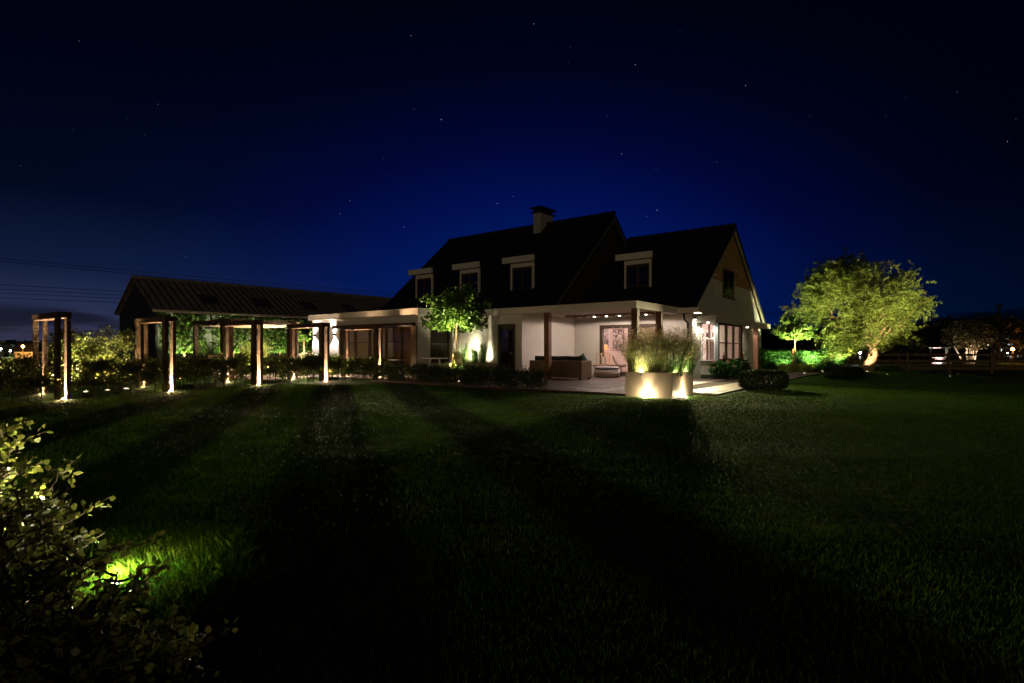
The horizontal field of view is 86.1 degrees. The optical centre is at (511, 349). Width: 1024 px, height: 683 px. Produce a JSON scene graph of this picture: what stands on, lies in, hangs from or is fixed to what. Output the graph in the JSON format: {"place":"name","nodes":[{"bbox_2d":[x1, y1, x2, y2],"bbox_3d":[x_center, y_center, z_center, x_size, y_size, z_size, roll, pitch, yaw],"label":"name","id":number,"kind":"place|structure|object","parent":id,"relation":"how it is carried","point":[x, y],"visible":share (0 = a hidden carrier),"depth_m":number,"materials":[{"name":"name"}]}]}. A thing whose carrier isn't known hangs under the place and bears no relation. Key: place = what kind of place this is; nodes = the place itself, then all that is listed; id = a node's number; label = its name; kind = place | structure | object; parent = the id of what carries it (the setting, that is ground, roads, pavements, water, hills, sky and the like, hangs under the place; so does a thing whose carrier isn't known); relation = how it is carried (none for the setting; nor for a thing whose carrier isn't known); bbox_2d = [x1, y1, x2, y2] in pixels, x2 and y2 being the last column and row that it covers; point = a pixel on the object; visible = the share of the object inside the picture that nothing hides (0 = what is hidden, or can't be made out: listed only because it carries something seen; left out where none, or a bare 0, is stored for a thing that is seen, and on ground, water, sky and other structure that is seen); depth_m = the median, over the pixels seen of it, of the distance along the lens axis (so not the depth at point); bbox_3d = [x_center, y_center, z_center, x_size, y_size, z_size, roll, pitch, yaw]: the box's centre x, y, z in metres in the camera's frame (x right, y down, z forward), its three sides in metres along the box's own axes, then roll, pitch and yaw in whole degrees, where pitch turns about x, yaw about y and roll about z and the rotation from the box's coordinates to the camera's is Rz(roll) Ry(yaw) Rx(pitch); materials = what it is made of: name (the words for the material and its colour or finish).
{"place":"outdoors","nodes":[
{"label":"outdoors","id":0,"kind":"place"},
{"bbox_2d":[11,298,118,302],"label":"power line","id":1,"kind":"object","parent":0,"point":[61,300],"visible":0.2,"depth_m":136.39,"materials":[{"name":"black metal"}]},
{"bbox_2d":[0,261,387,294],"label":"power line","id":2,"kind":"object","parent":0,"point":[184,278],"visible":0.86,"depth_m":139.60,"materials":[{"name":"black metal"}]},
{"bbox_2d":[2,258,393,292],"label":"power line","id":3,"kind":"object","parent":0,"point":[190,276],"visible":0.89,"depth_m":137.58,"materials":[{"name":"black metal"}]},
{"bbox_2d":[234,334,276,374],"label":"ornamental grass","id":4,"kind":"object","parent":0,"point":[247,348],"depth_m":25.13,"materials":[{"name":"green plant"}]},
{"bbox_2d":[212,373,411,379],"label":"garden patio","id":5,"kind":"structure","parent":0,"point":[270,377],"depth_m":23.45,"materials":[{"name":"stone"}]},
{"bbox_2d":[208,355,219,375],"bbox_3d":[-13.748,0.689,25.034,0.840,0.922,0.768,0,0,3],"label":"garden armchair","id":6,"kind":"object","parent":5,"relation":"on","point":[212,356],"visible":0.09,"depth_m":25.27,"materials":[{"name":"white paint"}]},
{"bbox_2d":[193,319,298,378],"bbox_3d":[-12.005,-0.020,24.752,3.600,2.540,3.050,0,0,37],"label":"pergola","id":7,"kind":"object","parent":5,"relation":"on","point":[267,323],"visible":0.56,"depth_m":24.46,"materials":[{"name":"beige wood"}]},
{"bbox_2d":[298,352,314,373],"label":"flowering shrub","id":8,"kind":"object","parent":5,"relation":"on","point":[301,355],"visible":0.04,"depth_m":25.98,"materials":[{"name":"yellow plant"}]},
{"bbox_2d":[452,346,461,362],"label":"ornamental grass","id":9,"kind":"object","parent":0,"point":[454,352],"depth_m":23.89,"materials":[{"name":"green plant"}]},
{"bbox_2d":[460,342,471,362],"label":"ornamental grass","id":10,"kind":"object","parent":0,"point":[465,357],"depth_m":23.58,"materials":[{"name":"green plant"}]},
{"bbox_2d":[469,345,480,362],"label":"ornamental grass","id":11,"kind":"object","parent":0,"point":[474,358],"depth_m":23.23,"materials":[{"name":"green plant"}]},
{"bbox_2d":[0,351,1023,682],"bbox_3d":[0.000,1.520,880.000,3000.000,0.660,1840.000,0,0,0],"label":"ground","id":12,"kind":"structure","parent":0,"point":[966,377],"depth_m":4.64,"materials":[{"name":"green plant"}]},
{"bbox_2d":[0,352,34,395],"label":"hedge","id":13,"kind":"object","parent":12,"relation":"on","point":[3,359],"visible":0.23,"depth_m":15.76,"materials":[{"name":"green plant"}]},
{"bbox_2d":[0,340,48,356],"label":"distant tree","id":14,"kind":"object","parent":12,"relation":"on","point":[3,349],"visible":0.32,"depth_m":118.44,"materials":[{"name":"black plant"}]},
{"bbox_2d":[0,339,53,356],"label":"distant tree","id":15,"kind":"object","parent":12,"relation":"on","point":[5,344],"visible":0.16,"depth_m":119.08,"materials":[{"name":"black plant"}]},
{"bbox_2d":[13,343,41,357],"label":"distant cottage","id":16,"kind":"structure","parent":12,"relation":"on","point":[27,348],"depth_m":108.30,"materials":[{"name":"orange paint"}]},
{"bbox_2d":[0,353,60,401],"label":"hedge","id":17,"kind":"object","parent":12,"relation":"on","point":[34,383],"visible":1,"depth_m":14.29,"materials":[{"name":"green plant"}]},
{"bbox_2d":[32,312,71,399],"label":"pergola gate","id":18,"kind":"structure","parent":12,"relation":"on","point":[56,317],"depth_m":15.03,"materials":[{"name":"brown wood"}]},
{"bbox_2d":[39,325,135,390],"bbox_3d":[-13.312,0.250,17.418,0.935,2.133,2.656,0,0,41],"label":"hedge","id":19,"kind":"object","parent":12,"relation":"on","point":[82,339],"visible":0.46,"depth_m":17.31,"materials":[{"name":"green plant"}]},
{"bbox_2d":[82,345,119,355],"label":"distant tree","id":20,"kind":"object","parent":12,"relation":"on","point":[113,348],"visible":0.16,"depth_m":144.06,"materials":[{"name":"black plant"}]},
{"bbox_2d":[71,355,162,397],"bbox_3d":[-11.453,0.751,16.080,0.858,1.238,2.486,0,0,39],"label":"hedge","id":21,"kind":"object","parent":12,"relation":"on","point":[101,366],"visible":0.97,"depth_m":15.91,"materials":[{"name":"green plant"}]},
{"bbox_2d":[0,417,240,682],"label":"hornbeam hedge","id":22,"kind":"object","parent":12,"relation":"on","point":[29,575],"visible":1,"depth_m":2.26,"materials":[{"name":"green plant"}]},
{"bbox_2d":[134,316,176,391],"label":"pergola gate","id":23,"kind":"structure","parent":12,"relation":"on","point":[163,320],"depth_m":17.02,"materials":[{"name":"wood"}]},
{"bbox_2d":[158,313,209,357],"bbox_3d":[-16.762,-0.340,28.025,1.114,3.080,2.213,0,0,41],"label":"pleached tree","id":24,"kind":"object","parent":12,"relation":"on","point":[184,334],"visible":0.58,"depth_m":28.04,"materials":[{"name":"green plant"}]},
{"bbox_2d":[148,352,225,383],"bbox_3d":[-11.453,0.612,19.390,2.624,1.261,0.813,0,0,-45],"label":"hedge","id":25,"kind":"object","parent":12,"relation":"on","point":[179,358],"visible":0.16,"depth_m":19.34,"materials":[{"name":"green plant"}]},
{"bbox_2d":[168,351,251,389],"bbox_3d":[-9.749,0.657,17.949,0.861,1.272,2.677,0,0,42],"label":"hedge","id":26,"kind":"object","parent":12,"relation":"on","point":[198,361],"visible":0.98,"depth_m":17.81,"materials":[{"name":"green plant"}]},
{"bbox_2d":[209,316,253,352],"bbox_3d":[-15.203,-0.331,29.853,1.076,3.061,2.218,0,0,41],"label":"pleached tree","id":27,"kind":"object","parent":12,"relation":"on","point":[214,346],"visible":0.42,"depth_m":29.82,"materials":[{"name":"green plant"}]},
{"bbox_2d":[220,320,263,384],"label":"pergola gate","id":28,"kind":"structure","parent":12,"relation":"on","point":[256,346],"depth_m":19.00,"materials":[{"name":"brown wood"}]},
{"bbox_2d":[114,275,391,371],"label":"barn","id":29,"kind":"structure","parent":12,"relation":"on","point":[145,296],"depth_m":31.51,"materials":[{"name":"brown wood"}]},
{"bbox_2d":[232,353,288,381],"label":"hedge","id":30,"kind":"object","parent":12,"relation":"on","point":[263,366],"visible":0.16,"depth_m":21.30,"materials":[{"name":"green plant"}]},
{"bbox_2d":[262,317,299,355],"bbox_3d":[-13.446,-0.328,31.756,1.059,3.055,2.223,0,0,41],"label":"pleached tree","id":31,"kind":"object","parent":12,"relation":"on","point":[278,348],"visible":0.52,"depth_m":31.58,"materials":[{"name":"green plant"}]},
{"bbox_2d":[263,350,324,383],"bbox_3d":[-8.016,0.615,20.028,0.817,1.223,2.489,0,0,42],"label":"hedge","id":32,"kind":"object","parent":12,"relation":"on","point":[309,362],"visible":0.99,"depth_m":19.90,"materials":[{"name":"green plant"}]},
{"bbox_2d":[294,319,311,353],"bbox_3d":[-10.924,-0.217,29.043,1.809,2.919,1.898,0,0,0],"label":"young tree","id":33,"kind":"object","parent":12,"relation":"on","point":[304,335],"visible":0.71,"depth_m":28.73,"materials":[{"name":"green plant"}]},
{"bbox_2d":[298,319,311,352],"bbox_3d":[-12.001,-0.332,33.429,1.058,3.063,2.228,0,0,41],"label":"pleached tree","id":34,"kind":"object","parent":12,"relation":"on","point":[307,348],"visible":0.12,"depth_m":32.89,"materials":[{"name":"green plant"}]},
{"bbox_2d":[286,323,329,380],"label":"pergola gate","id":35,"kind":"structure","parent":12,"relation":"on","point":[323,340],"depth_m":21.01,"materials":[{"name":"brown wood"}]},
{"bbox_2d":[297,351,342,378],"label":"hedge","id":36,"kind":"object","parent":12,"relation":"on","point":[316,371],"visible":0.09,"depth_m":23.26,"materials":[{"name":"green plant"}]},
{"bbox_2d":[328,352,379,380],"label":"hedge","id":37,"kind":"object","parent":12,"relation":"on","point":[348,365],"visible":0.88,"depth_m":21.70,"materials":[{"name":"green plant"}]},
{"bbox_2d":[340,325,382,377],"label":"pergola gate","id":38,"kind":"structure","parent":12,"relation":"on","point":[377,341],"depth_m":22.97,"materials":[{"name":"brown wood"}]},
{"bbox_2d":[361,361,406,380],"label":"box hedge","id":39,"kind":"object","parent":12,"relation":"on","point":[373,374],"visible":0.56,"depth_m":21.43,"materials":[{"name":"green plant"}]},
{"bbox_2d":[383,353,399,375],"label":"hedge","id":40,"kind":"object","parent":12,"relation":"on","point":[390,361],"visible":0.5,"depth_m":23.40,"materials":[{"name":"green plant"}]},
{"bbox_2d":[417,281,493,380],"bbox_3d":[-2.126,-0.636,20.219,2.579,3.737,2.409,0,0,25],"label":"young tree","id":41,"kind":"object","parent":12,"relation":"on","point":[456,311],"visible":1,"depth_m":19.86,"materials":[{"name":"green plant"}]},
{"bbox_2d":[380,360,551,391],"bbox_3d":[-1.911,0.792,18.263,7.765,0.965,0.982,0,0,41],"label":"box hedge","id":42,"kind":"object","parent":12,"relation":"on","point":[447,376],"visible":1,"depth_m":17.63,"materials":[{"name":"green plant"}]},
{"bbox_2d":[307,205,769,378],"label":"house","id":43,"kind":"structure","parent":12,"relation":"on","point":[547,285],"depth_m":25.58,"materials":[{"name":"white paint"}]},
{"bbox_2d":[340,326,410,376],"bbox_3d":[-6.094,0.020,24.559,5.240,2.220,0.100,0,0,37],"label":"sliding door","id":44,"kind":"structure","parent":43,"relation":"in","point":[401,341],"depth_m":24.76,"materials":[{"name":"brown wood"}]},
{"bbox_2d":[430,328,449,363],"bbox_3d":[-3.164,-0.175,23.763,0.100,1.550,1.200,0,0,37],"label":"return window","id":45,"kind":"structure","parent":43,"relation":"in","point":[439,342],"depth_m":23.78,"materials":[{"name":"black glass"}]},
{"bbox_2d":[497,324,514,373],"bbox_3d":[-0.208,0.035,22.827,0.930,2.230,0.130,0,0,37],"label":"garden door","id":46,"kind":"structure","parent":43,"relation":"in","point":[505,332],"depth_m":22.85,"materials":[{"name":"grey paint"}]},
{"bbox_2d":[604,329,608,345],"bbox_3d":[5.075,-0.675,29.718,0.440,0.950,0.053,0,0,37],"label":"picture","id":47,"kind":"object","parent":43,"relation":"attached to","point":[606,336],"visible":0.46,"depth_m":29.66,"materials":[{"name":"pink paint"}]},
{"bbox_2d":[613,329,623,350],"bbox_3d":[5.671,-0.550,29.262,0.640,1.160,0.053,0,0,37],"label":"picture","id":48,"kind":"object","parent":43,"relation":"attached to","point":[616,332],"visible":0.71,"depth_m":29.26,"materials":[{"name":"pink"}]},
{"bbox_2d":[600,324,655,375],"bbox_3d":[5.116,0.005,23.989,2.800,2.250,0.150,0,0,37],"label":"porch sliding door","id":49,"kind":"structure","parent":43,"relation":"in","point":[602,327],"depth_m":24.12,"materials":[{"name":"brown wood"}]},
{"bbox_2d":[701,323,714,360],"bbox_3d":[8.196,-0.340,22.896,0.580,1.596,0.080,0,0,37],"label":"bay front window","id":50,"kind":"structure","parent":43,"relation":"in","point":[701,323],"depth_m":22.94,"materials":[{"name":"white paint"}]},
{"bbox_2d":[703,330,713,359],"bbox_3d":[9.576,0.085,26.270,0.880,2.110,0.055,0,0,37],"label":"window","id":51,"kind":"structure","parent":43,"relation":"in","point":[705,355],"depth_m":26.37,"materials":[{"name":"glass"}]},
{"bbox_2d":[722,268,733,297],"bbox_3d":[10.323,-3.155,26.109,0.040,1.290,1.810,0,0,37],"label":"gable window","id":52,"kind":"structure","parent":43,"relation":"in","point":[728,276],"depth_m":26.05,"materials":[{"name":"black glass"}]},
{"bbox_2d":[719,323,740,360],"bbox_3d":[9.549,-0.340,24.055,0.090,1.596,3.315,0,0,37],"label":"bay side window","id":53,"kind":"structure","parent":43,"relation":"in","point":[726,325],"depth_m":23.90,"materials":[{"name":"grey glass"}]},
{"bbox_2d":[625,372,692,398],"bbox_3d":[3.858,0.915,14.307,1.238,0.710,1.508,0,0,37],"label":"planter box","id":54,"kind":"object","parent":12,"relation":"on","point":[660,385],"visible":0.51,"depth_m":13.74,"materials":[{"name":"beige concrete"}]},
{"bbox_2d":[624,322,686,372],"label":"ornamental grass","id":55,"kind":"object","parent":54,"relation":"in","point":[658,364],"depth_m":13.62,"materials":[{"name":"green plant"}]},
{"bbox_2d":[639,328,705,375],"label":"ornamental grass","id":56,"kind":"object","parent":54,"relation":"in","point":[676,363],"depth_m":13.64,"materials":[{"name":"green plant"}]},
{"bbox_2d":[657,327,711,374],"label":"ornamental grass","id":57,"kind":"object","parent":54,"relation":"in","point":[690,366],"depth_m":14.28,"materials":[{"name":"green plant"}]},
{"bbox_2d":[712,376,751,379],"bbox_3d":[10.676,1.245,24.713,0.880,0.210,7.700,0,0,37],"label":"soil bed","id":58,"kind":"object","parent":12,"relation":"on","point":[728,378],"visible":0.14,"depth_m":21.95,"materials":[{"name":"brown soil"}]},
{"bbox_2d":[709,359,731,378],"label":"hydrangea bush","id":59,"kind":"object","parent":58,"relation":"on","point":[717,369],"visible":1,"depth_m":21.92,"materials":[{"name":"green plant"}]},
{"bbox_2d":[726,358,743,377],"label":"hydrangea bush","id":60,"kind":"object","parent":58,"relation":"on","point":[736,366],"visible":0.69,"depth_m":22.45,"materials":[{"name":"green plant"}]},
{"bbox_2d":[732,358,750,370],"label":"hydrangea bush","id":61,"kind":"object","parent":58,"relation":"on","point":[746,366],"visible":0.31,"depth_m":23.28,"materials":[{"name":"green plant"}]},
{"bbox_2d":[737,369,789,389],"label":"box shrub","id":62,"kind":"object","parent":12,"relation":"on","point":[757,375],"visible":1,"depth_m":16.12,"materials":[{"name":"green plant"}]},
{"bbox_2d":[761,326,812,368],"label":"distant tree","id":63,"kind":"object","parent":12,"relation":"on","point":[768,340],"visible":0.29,"depth_m":44.63,"materials":[{"name":"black plant"}]},
{"bbox_2d":[768,312,819,366],"bbox_3d":[14.551,-0.376,28.441,2.202,3.214,2.122,0,0,0],"label":"young tree","id":64,"kind":"object","parent":12,"relation":"on","point":[794,329],"visible":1,"depth_m":28.09,"materials":[{"name":"green plant"}]},
{"bbox_2d":[786,371,817,372],"bbox_3d":[14.670,1.155,28.350,2.000,0.090,2.000,0,0,0],"label":"round bed edging","id":65,"kind":"object","parent":12,"relation":"on","point":[802,372],"visible":0.36,"depth_m":27.45,"materials":[{"name":"tile"}]},
{"bbox_2d":[759,347,848,370],"bbox_3d":[16.476,0.467,31.076,6.439,1.491,1.064,0,0,-18],"label":"laurel hedge","id":66,"kind":"object","parent":12,"relation":"on","point":[774,357],"visible":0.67,"depth_m":30.73,"materials":[{"name":"green plant"}]},
{"bbox_2d":[776,332,834,363],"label":"distant tree","id":67,"kind":"object","parent":12,"relation":"on","point":[807,345],"visible":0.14,"depth_m":51.11,"materials":[{"name":"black plant"}]},
{"bbox_2d":[823,366,863,378],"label":"box shrub","id":68,"kind":"object","parent":12,"relation":"on","point":[842,372],"visible":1,"depth_m":22.08,"materials":[{"name":"green plant"}]},
{"bbox_2d":[796,328,911,362],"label":"distant tree","id":69,"kind":"object","parent":12,"relation":"on","point":[865,350],"visible":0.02,"depth_m":67.22,"materials":[{"name":"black plant"}]},
{"bbox_2d":[780,245,942,370],"bbox_3d":[19.666,-2.189,31.397,7.785,7.438,7.942,0,0,32],"label":"willow tree","id":70,"kind":"object","parent":12,"relation":"on","point":[884,307],"visible":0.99,"depth_m":29.84,"materials":[{"name":"green plant"}]},
{"bbox_2d":[774,353,1023,366],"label":"rail fence","id":71,"kind":"object","parent":12,"relation":"on","point":[930,364],"visible":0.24,"depth_m":44.99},
{"bbox_2d":[787,352,1023,373],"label":"rail fence","id":72,"kind":"object","parent":12,"relation":"on","point":[948,360],"visible":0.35,"depth_m":34.02,"materials":[{"name":"brown wood"}]},
{"bbox_2d":[864,319,954,359],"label":"distant tree","id":73,"kind":"object","parent":12,"relation":"on","point":[918,335],"visible":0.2,"depth_m":71.99,"materials":[{"name":"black plant"}]},
{"bbox_2d":[835,372,1023,377],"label":"soil strip","id":74,"kind":"object","parent":12,"relation":"on","point":[945,375],"depth_m":25.53,"materials":[{"name":"brown soil"}]},
{"bbox_2d":[905,316,977,359],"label":"distant tree","id":75,"kind":"object","parent":12,"relation":"on","point":[946,322],"visible":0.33,"depth_m":79.30,"materials":[{"name":"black plant"}]},
{"bbox_2d":[928,313,1006,359],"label":"distant tree","id":76,"kind":"object","parent":12,"relation":"on","point":[951,315],"depth_m":87.74,"materials":[{"name":"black plant"}]},
{"bbox_2d":[940,319,998,363],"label":"multistem tree","id":77,"kind":"object","parent":12,"relation":"on","point":[977,338],"visible":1,"depth_m":57.47,"materials":[{"name":"green plant"}]},
{"bbox_2d":[962,310,1023,362],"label":"distant tree","id":78,"kind":"object","parent":12,"relation":"on","point":[1012,329],"visible":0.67,"depth_m":64.64,"materials":[{"name":"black plant"}]},
{"bbox_2d":[971,318,1021,359],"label":"distant tree","id":79,"kind":"object","parent":12,"relation":"on","point":[989,345],"visible":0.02,"depth_m":82.86,"materials":[{"name":"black plant"}]},
{"bbox_2d":[995,304,1001,362],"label":"utility pole","id":80,"kind":"object","parent":12,"relation":"on","point":[998,306],"visible":0.75,"depth_m":63.92,"materials":[{"name":"black wood"}]},
{"bbox_2d":[983,338,1023,359],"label":"distant tree","id":81,"kind":"object","parent":12,"relation":"on","point":[1004,346],"visible":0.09,"depth_m":73.05,"materials":[{"name":"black plant"}]},
{"bbox_2d":[0,0,1023,350],"label":"sky","id":82,"kind":"structure","parent":0,"point":[305,143],"materials":[{"name":"blue"}]},
{"bbox_2d":[373,372,821,395],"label":"terrace paving","id":83,"kind":"structure","parent":0,"point":[594,384],"depth_m":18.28,"materials":[{"name":"stone"}]},
{"bbox_2d":[388,359,407,374],"bbox_3d":[-4.350,0.763,20.900,0.708,0.806,0.480,0,0,37],"label":"garden table","id":84,"kind":"object","parent":83,"relation":"on","point":[400,361],"visible":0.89,"depth_m":20.84,"materials":[{"name":"silver metal"}]},
{"bbox_2d":[422,358,447,375],"bbox_3d":[-2.750,0.723,19.600,0.839,0.886,0.576,0,0,37],"label":"garden table","id":85,"kind":"object","parent":83,"relation":"on","point":[434,358],"visible":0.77,"depth_m":19.43,"materials":[{"name":"white paint"}]},
{"bbox_2d":[433,362,452,381],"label":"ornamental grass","id":86,"kind":"object","parent":83,"relation":"on","point":[445,365],"depth_m":20.10,"materials":[{"name":"green plant"}]},
{"bbox_2d":[415,360,509,382],"bbox_3d":[-1.881,0.785,20.195,4.713,0.886,0.840,0,0,38],"label":"box hedge","id":87,"kind":"object","parent":83,"relation":"on","point":[497,367],"visible":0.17,"depth_m":19.78,"materials":[{"name":"green plant"}]},
{"bbox_2d":[445,363,496,376],"bbox_3d":[-1.770,0.850,23.412,2.200,0.600,0.840,0,0,37],"label":"raised planter","id":88,"kind":"object","parent":83,"relation":"on","point":[487,364],"visible":0.26,"depth_m":22.80,"materials":[{"name":"beige metal"}]},
{"bbox_2d":[477,341,488,362],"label":"ornamental grass","id":89,"kind":"object","parent":88,"relation":"in","point":[481,356],"depth_m":22.96,"materials":[{"name":"green plant"}]},
{"bbox_2d":[530,356,591,379],"bbox_3d":[1.932,0.693,21.962,2.440,0.914,0.860,0,0,37],"label":"wicker sofa","id":90,"kind":"object","parent":83,"relation":"on","point":[569,367],"visible":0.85,"depth_m":21.38,"materials":[{"name":"brown wicker"}]},
{"bbox_2d":[580,353,587,360],"bbox_3d":[2.716,0.390,21.488,0.566,0.549,0.284,0,0,15],"label":"scatter cushion","id":91,"kind":"object","parent":90,"relation":"on","point":[583,358],"visible":0.47,"depth_m":21.39,"materials":[{"name":"teal fabric"}]},
{"bbox_2d":[594,366,619,377],"bbox_3d":[3.924,0.900,22.704,1.100,0.440,0.880,0,0,37],"label":"wicker ottoman","id":92,"kind":"object","parent":83,"relation":"on","point":[608,371],"visible":1,"depth_m":22.31,"materials":[{"name":"beige wicker"}]},
{"bbox_2d":[612,355,626,371],"bbox_3d":[5.210,0.689,26.531,0.711,0.904,0.567,0,0,9],"label":"lounge chair","id":93,"kind":"object","parent":83,"relation":"on","point":[620,365],"visible":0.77,"depth_m":26.35,"materials":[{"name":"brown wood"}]},
{"bbox_2d":[776,363,792,371],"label":"ornamental grass","id":94,"kind":"object","parent":83,"relation":"on","point":[785,367],"depth_m":28.14,"materials":[{"name":"green plant"}]},
{"bbox_2d":[792,349,793,371],"bbox_3d":[14.510,0.565,28.300,0.080,1.250,0.060,0,0,0],"label":"tree stake","id":95,"kind":"object","parent":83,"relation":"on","point":[793,358],"visible":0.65,"depth_m":28.28,"materials":[{"name":"brown wood"}]},
{"bbox_2d":[790,363,807,371],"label":"ornamental grass","id":96,"kind":"object","parent":83,"relation":"on","point":[801,368],"depth_m":27.72,"materials":[{"name":"green plant"}]},
{"bbox_2d":[796,363,813,371],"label":"ornamental grass","id":97,"kind":"object","parent":83,"relation":"on","point":[809,368],"depth_m":28.00,"materials":[{"name":"green plant"}]},
{"bbox_2d":[596,353,609,364],"bbox_3d":[3.950,0.390,23.692,0.436,0.520,0.436,0,0,37],"label":"wooden lantern","id":98,"kind":"object","parent":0,"point":[603,360],"visible":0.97,"depth_m":23.65,"materials":[{"name":"brown wood"}]},
{"bbox_2d":[604,345,608,359],"bbox_3d":[4.787,0.430,28.079,0.546,1.424,0.510,0,0,37],"label":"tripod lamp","id":99,"kind":"object","parent":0,"point":[605,347],"visible":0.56,"depth_m":28.04,"materials":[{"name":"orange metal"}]},
{"bbox_2d":[611,323,667,371],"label":"ornamental grass","id":100,"kind":"object","parent":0,"point":[634,355],"depth_m":13.94,"materials":[{"name":"green plant"}]},
{"bbox_2d":[622,325,677,352],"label":"ornamental grass","id":101,"kind":"object","parent":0,"point":[646,336],"depth_m":14.37,"materials":[{"name":"green plant"}]},
{"bbox_2d":[640,322,711,365],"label":"ornamental grass","id":102,"kind":"object","parent":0,"point":[677,338],"depth_m":14.14,"materials":[{"name":"green plant"}]},
{"bbox_2d":[874,365,902,371],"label":"ornamental grass","id":103,"kind":"object","parent":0,"point":[889,368],"depth_m":30.27,"materials":[{"name":"green plant"}]},
{"bbox_2d":[929,347,951,363],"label":"garden pavilion","id":104,"kind":"structure","parent":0,"point":[942,358],"depth_m":57.80,"materials":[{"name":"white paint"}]}
]}

